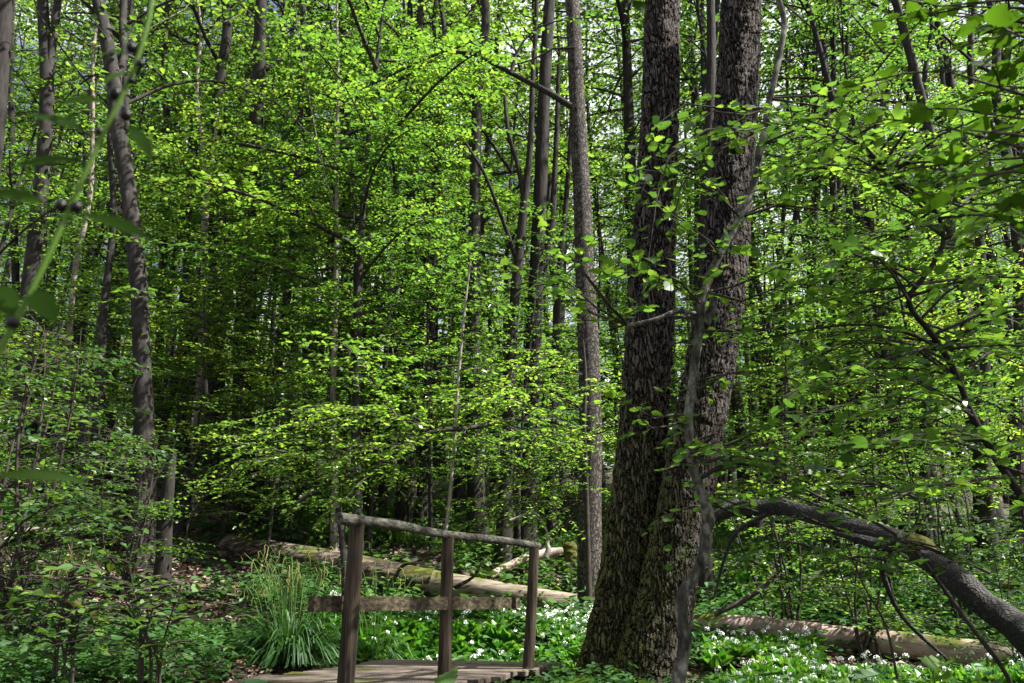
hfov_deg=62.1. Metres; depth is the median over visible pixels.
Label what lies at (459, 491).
forest tree
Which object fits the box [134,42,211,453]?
forest tree
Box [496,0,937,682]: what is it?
young lime tree
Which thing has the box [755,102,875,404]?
forest tree
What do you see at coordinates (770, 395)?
young beech tree
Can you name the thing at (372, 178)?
forest tree
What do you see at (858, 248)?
young lime tree
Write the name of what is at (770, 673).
broad leaved plant
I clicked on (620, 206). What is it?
forest tree
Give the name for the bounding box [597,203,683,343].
forest tree
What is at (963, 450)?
forest tree
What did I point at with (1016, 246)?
oak tree
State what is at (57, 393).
leafy bush
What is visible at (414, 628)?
wild garlic
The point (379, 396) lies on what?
young beech tree
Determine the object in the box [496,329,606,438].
young beech tree
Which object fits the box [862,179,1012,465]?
young beech tree
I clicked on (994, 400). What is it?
young beech tree
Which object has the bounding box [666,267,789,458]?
young beech tree
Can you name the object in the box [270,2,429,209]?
forest tree
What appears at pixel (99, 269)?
forest tree
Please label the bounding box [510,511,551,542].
fallen branch
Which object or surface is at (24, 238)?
forest tree
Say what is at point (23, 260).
forest tree
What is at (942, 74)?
beech tree
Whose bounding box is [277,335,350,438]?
young beech tree
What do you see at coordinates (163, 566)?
oak tree
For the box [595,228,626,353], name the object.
forest tree
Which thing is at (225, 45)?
oak tree
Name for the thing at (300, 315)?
forest tree
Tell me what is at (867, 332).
forest tree
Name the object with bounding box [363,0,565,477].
forest tree
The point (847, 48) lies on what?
hornbeam tree
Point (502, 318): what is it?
forest tree
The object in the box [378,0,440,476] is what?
beech tree
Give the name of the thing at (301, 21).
tree
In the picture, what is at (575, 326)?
forest tree
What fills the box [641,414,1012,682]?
young lime tree
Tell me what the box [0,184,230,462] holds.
young beech tree
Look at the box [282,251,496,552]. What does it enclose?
young beech tree
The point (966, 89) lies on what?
forest tree
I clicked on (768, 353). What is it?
forest tree
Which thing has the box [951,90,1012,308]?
forest tree
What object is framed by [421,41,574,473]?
forest tree
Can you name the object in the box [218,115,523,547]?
young beech tree
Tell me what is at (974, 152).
forest tree
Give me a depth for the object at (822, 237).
35.49 m
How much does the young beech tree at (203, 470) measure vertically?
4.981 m
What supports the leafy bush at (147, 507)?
on the ground at (208, 548)
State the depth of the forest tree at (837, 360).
28.30 m
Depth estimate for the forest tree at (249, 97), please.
31.81 m
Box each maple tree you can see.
[0,0,13,174]
[2,0,61,514]
[4,10,328,475]
[75,0,385,488]
[85,0,528,555]
[143,0,517,519]
[314,3,636,527]
[681,0,1023,540]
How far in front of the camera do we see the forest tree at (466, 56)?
29.72 m
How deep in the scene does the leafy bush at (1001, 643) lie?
7.04 m
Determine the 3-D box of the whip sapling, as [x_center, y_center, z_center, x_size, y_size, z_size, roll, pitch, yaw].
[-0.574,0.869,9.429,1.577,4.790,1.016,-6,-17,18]
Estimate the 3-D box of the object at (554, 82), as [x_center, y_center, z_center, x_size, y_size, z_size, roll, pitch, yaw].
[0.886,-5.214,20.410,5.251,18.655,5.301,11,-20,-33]
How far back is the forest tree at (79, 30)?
24.39 m
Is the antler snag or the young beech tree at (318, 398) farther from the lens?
the young beech tree at (318, 398)
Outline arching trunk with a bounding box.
[714,498,1023,660]
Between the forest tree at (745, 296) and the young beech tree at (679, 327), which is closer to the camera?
the young beech tree at (679, 327)
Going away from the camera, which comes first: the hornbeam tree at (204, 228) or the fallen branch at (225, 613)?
the fallen branch at (225, 613)
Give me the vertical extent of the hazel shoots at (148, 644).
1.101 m
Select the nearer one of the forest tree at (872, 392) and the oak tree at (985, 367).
the oak tree at (985, 367)
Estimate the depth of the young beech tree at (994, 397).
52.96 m
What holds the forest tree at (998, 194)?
on the ground at (208, 548)
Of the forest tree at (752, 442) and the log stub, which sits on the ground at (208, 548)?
the forest tree at (752, 442)
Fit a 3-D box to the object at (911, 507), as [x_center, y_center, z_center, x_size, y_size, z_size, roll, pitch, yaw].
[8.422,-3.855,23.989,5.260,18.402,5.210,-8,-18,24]
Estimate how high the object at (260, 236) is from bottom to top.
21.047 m
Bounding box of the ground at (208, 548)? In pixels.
[0,432,1008,682]
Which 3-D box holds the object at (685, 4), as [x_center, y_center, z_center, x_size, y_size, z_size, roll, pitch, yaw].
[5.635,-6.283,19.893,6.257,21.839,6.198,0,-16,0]
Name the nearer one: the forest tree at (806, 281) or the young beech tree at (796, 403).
the young beech tree at (796, 403)
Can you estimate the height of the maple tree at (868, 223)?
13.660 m
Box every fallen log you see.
[217,535,576,610]
[690,613,1022,667]
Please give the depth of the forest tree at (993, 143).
27.71 m
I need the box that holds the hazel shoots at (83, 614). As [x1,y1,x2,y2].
[0,563,158,682]
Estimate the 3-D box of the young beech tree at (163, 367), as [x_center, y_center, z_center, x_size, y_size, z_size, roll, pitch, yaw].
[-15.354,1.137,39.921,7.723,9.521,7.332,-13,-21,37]
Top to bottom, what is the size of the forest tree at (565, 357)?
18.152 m
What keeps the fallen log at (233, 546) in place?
on the ground at (208, 548)
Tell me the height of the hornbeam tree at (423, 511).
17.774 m
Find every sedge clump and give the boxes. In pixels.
[3,544,91,628]
[217,544,378,668]
[234,556,319,647]
[338,563,422,663]
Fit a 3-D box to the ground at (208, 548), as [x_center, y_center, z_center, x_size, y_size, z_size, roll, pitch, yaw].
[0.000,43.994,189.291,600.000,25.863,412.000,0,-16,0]
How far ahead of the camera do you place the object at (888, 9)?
26.75 m
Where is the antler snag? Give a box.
[543,537,551,558]
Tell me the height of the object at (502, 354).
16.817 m
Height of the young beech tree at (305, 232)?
10.285 m
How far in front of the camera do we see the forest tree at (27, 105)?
51.62 m
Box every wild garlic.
[320,590,592,676]
[697,619,1023,682]
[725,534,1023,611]
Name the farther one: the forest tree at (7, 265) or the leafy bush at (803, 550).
the forest tree at (7, 265)
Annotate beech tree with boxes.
[0,21,194,396]
[0,36,264,489]
[0,131,168,420]
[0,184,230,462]
[0,231,61,387]
[0,323,55,404]
[0,334,12,423]
[42,102,305,459]
[47,5,442,522]
[53,258,296,555]
[60,126,345,531]
[68,41,578,550]
[77,344,131,428]
[79,266,257,455]
[115,344,131,428]
[116,228,340,544]
[122,302,368,573]
[160,17,486,496]
[205,0,488,495]
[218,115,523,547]
[228,323,323,466]
[267,0,396,550]
[272,156,559,548]
[276,180,551,523]
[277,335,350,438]
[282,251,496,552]
[287,290,393,436]
[317,315,391,428]
[344,190,677,557]
[348,336,446,446]
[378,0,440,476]
[387,138,624,448]
[394,0,471,521]
[405,0,489,553]
[431,270,574,481]
[431,347,489,466]
[444,351,546,445]
[495,122,757,436]
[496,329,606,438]
[542,173,863,473]
[602,265,791,508]
[618,314,754,436]
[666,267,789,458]
[667,132,995,539]
[671,264,821,461]
[672,232,929,572]
[716,133,1023,558]
[732,153,1023,575]
[746,329,815,476]
[754,162,1010,540]
[757,336,824,480]
[792,392,982,610]
[845,71,1023,509]
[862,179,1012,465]
[870,293,960,454]
[870,303,999,497]
[884,1,972,469]
[885,357,961,479]
[921,342,1006,496]
[941,356,1007,441]
[958,361,1009,456]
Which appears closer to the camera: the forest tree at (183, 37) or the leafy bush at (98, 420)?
the leafy bush at (98, 420)
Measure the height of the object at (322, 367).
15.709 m
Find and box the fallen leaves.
[0,445,1008,682]
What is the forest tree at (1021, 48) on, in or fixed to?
on the ground at (208, 548)
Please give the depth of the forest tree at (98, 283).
55.90 m
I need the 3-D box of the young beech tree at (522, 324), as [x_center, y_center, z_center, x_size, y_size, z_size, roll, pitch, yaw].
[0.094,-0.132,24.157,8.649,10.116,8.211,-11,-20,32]
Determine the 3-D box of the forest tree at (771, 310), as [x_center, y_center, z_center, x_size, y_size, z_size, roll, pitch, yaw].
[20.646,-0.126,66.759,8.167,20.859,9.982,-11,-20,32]
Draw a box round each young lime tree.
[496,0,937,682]
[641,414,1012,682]
[710,75,1023,534]
[837,0,1023,256]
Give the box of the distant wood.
[0,247,1012,465]
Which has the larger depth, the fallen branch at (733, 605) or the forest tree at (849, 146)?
the forest tree at (849, 146)
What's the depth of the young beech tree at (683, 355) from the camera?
45.04 m
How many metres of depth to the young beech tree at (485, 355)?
30.60 m
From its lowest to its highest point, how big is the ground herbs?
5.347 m
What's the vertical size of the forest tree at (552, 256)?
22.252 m
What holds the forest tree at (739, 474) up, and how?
on the ground at (208, 548)
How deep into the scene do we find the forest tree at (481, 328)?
49.63 m
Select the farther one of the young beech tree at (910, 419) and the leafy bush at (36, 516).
the young beech tree at (910, 419)
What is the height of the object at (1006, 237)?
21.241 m
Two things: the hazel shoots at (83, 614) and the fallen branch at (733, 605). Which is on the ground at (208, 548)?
the hazel shoots at (83, 614)
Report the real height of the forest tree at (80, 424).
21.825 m
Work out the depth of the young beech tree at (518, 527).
13.98 m
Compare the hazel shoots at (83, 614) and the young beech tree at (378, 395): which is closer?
the hazel shoots at (83, 614)
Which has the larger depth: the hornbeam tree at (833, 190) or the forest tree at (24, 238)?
the forest tree at (24, 238)
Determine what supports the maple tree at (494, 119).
on the ground at (208, 548)
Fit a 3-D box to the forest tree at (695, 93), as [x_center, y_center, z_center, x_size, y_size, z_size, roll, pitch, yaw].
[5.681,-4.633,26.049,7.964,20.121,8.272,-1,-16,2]
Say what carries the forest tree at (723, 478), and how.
on the ground at (208, 548)
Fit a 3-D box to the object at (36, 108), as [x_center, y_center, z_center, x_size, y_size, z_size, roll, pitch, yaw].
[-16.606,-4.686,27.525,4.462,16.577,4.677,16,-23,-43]
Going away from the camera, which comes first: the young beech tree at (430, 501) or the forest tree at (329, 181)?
the young beech tree at (430, 501)
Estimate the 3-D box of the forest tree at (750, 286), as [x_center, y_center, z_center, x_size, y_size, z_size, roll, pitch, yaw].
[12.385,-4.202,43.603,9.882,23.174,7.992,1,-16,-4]
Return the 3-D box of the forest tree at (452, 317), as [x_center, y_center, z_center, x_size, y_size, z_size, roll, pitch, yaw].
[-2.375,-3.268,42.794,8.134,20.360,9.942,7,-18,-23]
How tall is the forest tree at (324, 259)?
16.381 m
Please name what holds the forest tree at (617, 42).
on the ground at (208, 548)
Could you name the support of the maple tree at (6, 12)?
on the ground at (208, 548)
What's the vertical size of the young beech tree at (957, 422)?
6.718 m
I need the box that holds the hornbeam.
[148,332,621,604]
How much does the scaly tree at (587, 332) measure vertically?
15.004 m
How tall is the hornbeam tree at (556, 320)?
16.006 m
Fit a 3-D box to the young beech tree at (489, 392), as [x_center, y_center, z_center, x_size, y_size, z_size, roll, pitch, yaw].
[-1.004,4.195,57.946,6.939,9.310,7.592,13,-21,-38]
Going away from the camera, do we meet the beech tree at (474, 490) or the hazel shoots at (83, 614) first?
the hazel shoots at (83, 614)
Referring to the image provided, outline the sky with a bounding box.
[0,0,1023,464]
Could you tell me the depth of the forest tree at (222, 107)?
35.07 m
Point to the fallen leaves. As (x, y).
(199, 572)
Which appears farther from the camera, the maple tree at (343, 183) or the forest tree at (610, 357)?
the forest tree at (610, 357)
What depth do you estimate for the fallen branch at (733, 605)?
8.59 m
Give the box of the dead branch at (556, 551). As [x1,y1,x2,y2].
[483,547,563,578]
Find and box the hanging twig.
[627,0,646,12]
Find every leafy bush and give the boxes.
[0,299,184,636]
[0,313,147,500]
[0,324,147,542]
[4,348,178,549]
[5,424,221,601]
[192,402,330,531]
[537,422,615,532]
[705,445,907,623]
[713,417,937,608]
[779,481,977,659]
[850,452,1023,630]
[914,523,1023,662]
[918,386,1023,583]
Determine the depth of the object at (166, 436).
44.55 m
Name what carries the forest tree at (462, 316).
on the ground at (208, 548)
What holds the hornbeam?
on the ground at (208, 548)
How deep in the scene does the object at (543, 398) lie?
35.07 m
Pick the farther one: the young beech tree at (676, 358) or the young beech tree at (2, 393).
the young beech tree at (2, 393)
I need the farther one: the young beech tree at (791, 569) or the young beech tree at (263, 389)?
the young beech tree at (263, 389)
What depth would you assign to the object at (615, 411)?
43.30 m
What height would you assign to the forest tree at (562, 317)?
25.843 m
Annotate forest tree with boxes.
[0,0,95,237]
[0,1,97,220]
[0,93,96,340]
[0,102,179,376]
[0,116,101,281]
[0,197,98,353]
[0,199,98,403]
[0,205,45,321]
[1,0,100,285]
[2,180,74,350]
[3,8,89,241]
[3,101,107,389]
[4,7,56,151]
[6,0,290,464]
[15,0,330,480]
[16,0,231,447]
[18,0,316,458]
[23,161,168,387]
[31,1,234,448]
[57,161,157,338]
[58,243,179,332]
[69,0,301,416]
[129,15,291,440]
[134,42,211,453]
[145,179,235,330]
[172,1,330,309]
[175,0,450,486]
[228,19,403,461]
[247,0,466,477]
[256,173,286,337]
[260,179,323,452]
[264,120,358,456]
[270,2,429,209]
[274,63,420,291]
[276,104,387,470]
[316,0,524,479]
[346,0,642,513]
[346,237,398,455]
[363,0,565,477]
[364,0,607,225]
[371,160,445,452]
[395,112,570,436]
[420,144,495,467]
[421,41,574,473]
[438,147,547,332]
[441,198,504,457]
[456,277,521,463]
[468,0,791,294]
[469,0,684,482]
[482,245,542,425]
[486,28,637,481]
[486,143,574,325]
[492,0,772,267]
[502,104,625,331]
[520,257,607,468]
[528,89,693,309]
[546,214,623,381]
[559,0,802,494]
[560,8,800,315]
[566,188,685,360]
[568,0,860,517]
[590,104,697,412]
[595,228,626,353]
[597,152,697,375]
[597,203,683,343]
[599,313,624,385]
[675,126,778,481]
[678,183,778,471]
[680,0,978,520]
[680,187,791,476]
[681,100,806,482]
[737,256,796,439]
[739,222,815,469]
[753,0,1004,498]
[754,34,943,278]
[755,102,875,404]
[758,210,891,354]
[760,0,1022,373]
[761,0,1023,520]
[768,66,915,474]
[768,240,820,374]
[776,0,978,501]
[782,79,954,402]
[798,215,923,470]
[871,219,956,356]
[876,71,968,477]
[891,27,1023,472]
[894,0,1023,198]
[925,35,1023,260]
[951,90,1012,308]
[959,47,1023,291]
[979,0,1023,170]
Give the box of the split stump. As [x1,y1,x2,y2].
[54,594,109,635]
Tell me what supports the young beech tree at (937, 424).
on the ground at (208, 548)
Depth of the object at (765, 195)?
22.37 m
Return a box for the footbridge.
[227,512,560,682]
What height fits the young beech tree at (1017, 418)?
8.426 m
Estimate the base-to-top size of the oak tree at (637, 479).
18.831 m
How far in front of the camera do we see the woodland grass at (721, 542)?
17.18 m
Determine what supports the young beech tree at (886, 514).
on the ground at (208, 548)
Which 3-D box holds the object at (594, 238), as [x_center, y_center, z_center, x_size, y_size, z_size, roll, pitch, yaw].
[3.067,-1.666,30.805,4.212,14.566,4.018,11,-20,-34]
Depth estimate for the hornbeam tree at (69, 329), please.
14.07 m
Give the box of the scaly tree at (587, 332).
[342,0,619,609]
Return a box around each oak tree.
[92,0,156,569]
[150,451,176,596]
[189,0,231,509]
[227,0,309,519]
[513,0,560,557]
[574,0,679,681]
[612,0,761,682]
[696,0,716,597]
[896,5,937,540]
[903,0,1023,571]
[944,0,991,548]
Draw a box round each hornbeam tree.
[27,0,308,549]
[47,0,189,505]
[60,0,180,482]
[101,0,133,488]
[152,0,294,473]
[190,0,253,506]
[200,0,539,510]
[282,3,372,484]
[354,0,410,522]
[415,0,506,525]
[465,0,538,566]
[474,45,571,543]
[765,0,853,545]
[767,2,821,540]
[769,4,812,526]
[823,0,882,548]
[841,0,929,548]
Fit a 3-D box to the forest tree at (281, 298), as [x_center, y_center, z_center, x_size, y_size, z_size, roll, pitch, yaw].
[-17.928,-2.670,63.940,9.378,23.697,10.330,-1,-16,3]
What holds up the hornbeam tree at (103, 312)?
on the ground at (208, 548)
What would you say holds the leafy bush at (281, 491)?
on the ground at (208, 548)
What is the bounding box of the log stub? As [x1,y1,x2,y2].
[1000,580,1023,595]
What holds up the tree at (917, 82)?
on the ground at (208, 548)
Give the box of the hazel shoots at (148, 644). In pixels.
[57,550,243,682]
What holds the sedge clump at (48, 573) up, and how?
on the ground at (208, 548)
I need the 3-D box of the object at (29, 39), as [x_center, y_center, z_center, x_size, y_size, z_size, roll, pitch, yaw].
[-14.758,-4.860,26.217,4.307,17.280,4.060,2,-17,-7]
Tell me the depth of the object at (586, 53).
27.67 m
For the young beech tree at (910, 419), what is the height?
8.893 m
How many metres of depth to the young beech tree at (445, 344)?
17.04 m
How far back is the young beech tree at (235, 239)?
14.55 m
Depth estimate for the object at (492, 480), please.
24.84 m
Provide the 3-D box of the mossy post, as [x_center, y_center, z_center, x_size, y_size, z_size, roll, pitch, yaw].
[0.858,3.107,12.535,0.218,0.296,0.229,0,-16,0]
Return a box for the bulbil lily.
[0,0,154,482]
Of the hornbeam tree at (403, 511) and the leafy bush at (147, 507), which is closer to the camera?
the leafy bush at (147, 507)
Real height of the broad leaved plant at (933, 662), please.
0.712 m
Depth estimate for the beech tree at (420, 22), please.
17.54 m
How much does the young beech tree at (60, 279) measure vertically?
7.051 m
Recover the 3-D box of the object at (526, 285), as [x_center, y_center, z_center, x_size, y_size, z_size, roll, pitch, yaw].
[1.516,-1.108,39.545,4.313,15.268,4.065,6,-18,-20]
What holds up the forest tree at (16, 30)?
on the ground at (208, 548)
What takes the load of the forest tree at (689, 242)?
on the ground at (208, 548)
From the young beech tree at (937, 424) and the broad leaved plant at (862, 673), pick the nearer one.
the broad leaved plant at (862, 673)
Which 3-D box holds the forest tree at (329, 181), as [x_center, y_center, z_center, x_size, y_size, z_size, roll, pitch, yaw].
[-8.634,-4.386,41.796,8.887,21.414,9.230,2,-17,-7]
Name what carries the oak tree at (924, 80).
on the ground at (208, 548)
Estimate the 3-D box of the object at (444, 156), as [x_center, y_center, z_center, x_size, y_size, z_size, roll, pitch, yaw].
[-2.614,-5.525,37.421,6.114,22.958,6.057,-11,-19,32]
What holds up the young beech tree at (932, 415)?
on the ground at (208, 548)
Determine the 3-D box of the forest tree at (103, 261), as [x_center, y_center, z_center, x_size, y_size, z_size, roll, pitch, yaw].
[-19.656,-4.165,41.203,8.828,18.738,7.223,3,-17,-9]
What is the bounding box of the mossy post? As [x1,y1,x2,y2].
[563,542,576,561]
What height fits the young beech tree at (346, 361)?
9.948 m
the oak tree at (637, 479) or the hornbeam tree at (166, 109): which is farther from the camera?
the hornbeam tree at (166, 109)
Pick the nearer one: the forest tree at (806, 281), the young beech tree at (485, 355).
the young beech tree at (485, 355)
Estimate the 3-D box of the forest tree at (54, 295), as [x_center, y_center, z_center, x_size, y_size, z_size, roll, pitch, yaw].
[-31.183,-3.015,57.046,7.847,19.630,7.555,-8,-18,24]
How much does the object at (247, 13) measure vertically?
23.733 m
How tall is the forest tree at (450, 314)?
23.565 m
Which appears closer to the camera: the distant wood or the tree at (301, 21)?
the tree at (301, 21)
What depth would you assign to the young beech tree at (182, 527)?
13.94 m
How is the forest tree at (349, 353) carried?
on the ground at (208, 548)
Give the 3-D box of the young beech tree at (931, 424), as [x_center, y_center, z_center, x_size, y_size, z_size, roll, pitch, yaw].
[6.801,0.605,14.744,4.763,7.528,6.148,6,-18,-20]
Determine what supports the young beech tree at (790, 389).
on the ground at (208, 548)
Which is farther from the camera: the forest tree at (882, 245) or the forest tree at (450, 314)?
the forest tree at (450, 314)
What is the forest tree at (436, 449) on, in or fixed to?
on the ground at (208, 548)
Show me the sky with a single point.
(962, 68)
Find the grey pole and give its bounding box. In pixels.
[336,507,346,613]
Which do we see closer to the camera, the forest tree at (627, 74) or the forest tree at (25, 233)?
the forest tree at (627, 74)
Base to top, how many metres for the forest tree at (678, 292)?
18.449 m
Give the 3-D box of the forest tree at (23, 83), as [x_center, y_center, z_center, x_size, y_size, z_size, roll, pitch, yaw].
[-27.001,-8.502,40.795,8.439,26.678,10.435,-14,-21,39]
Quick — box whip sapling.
[385,230,534,530]
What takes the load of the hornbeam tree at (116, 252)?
on the ground at (208, 548)
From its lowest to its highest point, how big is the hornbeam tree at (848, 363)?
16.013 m
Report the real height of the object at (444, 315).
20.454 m
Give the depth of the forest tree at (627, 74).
22.80 m
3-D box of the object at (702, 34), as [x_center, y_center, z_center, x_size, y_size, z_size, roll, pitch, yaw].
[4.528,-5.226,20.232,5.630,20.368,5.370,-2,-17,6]
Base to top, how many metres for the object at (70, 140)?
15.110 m
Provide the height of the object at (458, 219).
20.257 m
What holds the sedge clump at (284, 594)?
on the ground at (208, 548)
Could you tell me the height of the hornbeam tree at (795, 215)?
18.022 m
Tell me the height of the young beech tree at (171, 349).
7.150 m
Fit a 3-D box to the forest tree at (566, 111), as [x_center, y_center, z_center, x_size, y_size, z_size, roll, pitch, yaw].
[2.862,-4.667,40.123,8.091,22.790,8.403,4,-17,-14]
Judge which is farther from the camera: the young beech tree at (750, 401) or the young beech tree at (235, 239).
the young beech tree at (750, 401)
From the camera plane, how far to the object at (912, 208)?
30.93 m
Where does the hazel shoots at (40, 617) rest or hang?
on the ground at (208, 548)
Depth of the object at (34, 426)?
21.37 m
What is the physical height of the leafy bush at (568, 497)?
2.396 m
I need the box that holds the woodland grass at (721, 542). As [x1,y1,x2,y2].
[289,467,993,577]
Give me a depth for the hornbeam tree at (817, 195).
20.50 m
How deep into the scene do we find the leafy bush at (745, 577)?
12.32 m
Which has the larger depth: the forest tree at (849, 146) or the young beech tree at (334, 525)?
the forest tree at (849, 146)
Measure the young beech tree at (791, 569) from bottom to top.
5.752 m
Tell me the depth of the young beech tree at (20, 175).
13.72 m
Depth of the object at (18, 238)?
37.11 m
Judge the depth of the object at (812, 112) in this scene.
23.16 m
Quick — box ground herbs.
[0,448,1023,682]
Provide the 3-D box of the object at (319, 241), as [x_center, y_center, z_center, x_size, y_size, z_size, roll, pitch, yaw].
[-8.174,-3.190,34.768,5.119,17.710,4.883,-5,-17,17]
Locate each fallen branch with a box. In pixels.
[3,525,91,539]
[9,487,110,509]
[213,610,227,630]
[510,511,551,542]
[713,569,780,616]
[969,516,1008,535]
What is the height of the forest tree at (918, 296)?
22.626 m
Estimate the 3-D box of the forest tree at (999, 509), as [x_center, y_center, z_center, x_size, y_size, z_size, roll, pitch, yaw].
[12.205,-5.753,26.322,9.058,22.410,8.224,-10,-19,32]
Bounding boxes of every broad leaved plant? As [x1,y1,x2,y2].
[245,678,267,682]
[434,667,458,682]
[568,677,594,682]
[757,671,783,682]
[853,668,885,682]
[894,655,955,682]
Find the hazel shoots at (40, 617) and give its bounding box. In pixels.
[0,530,90,653]

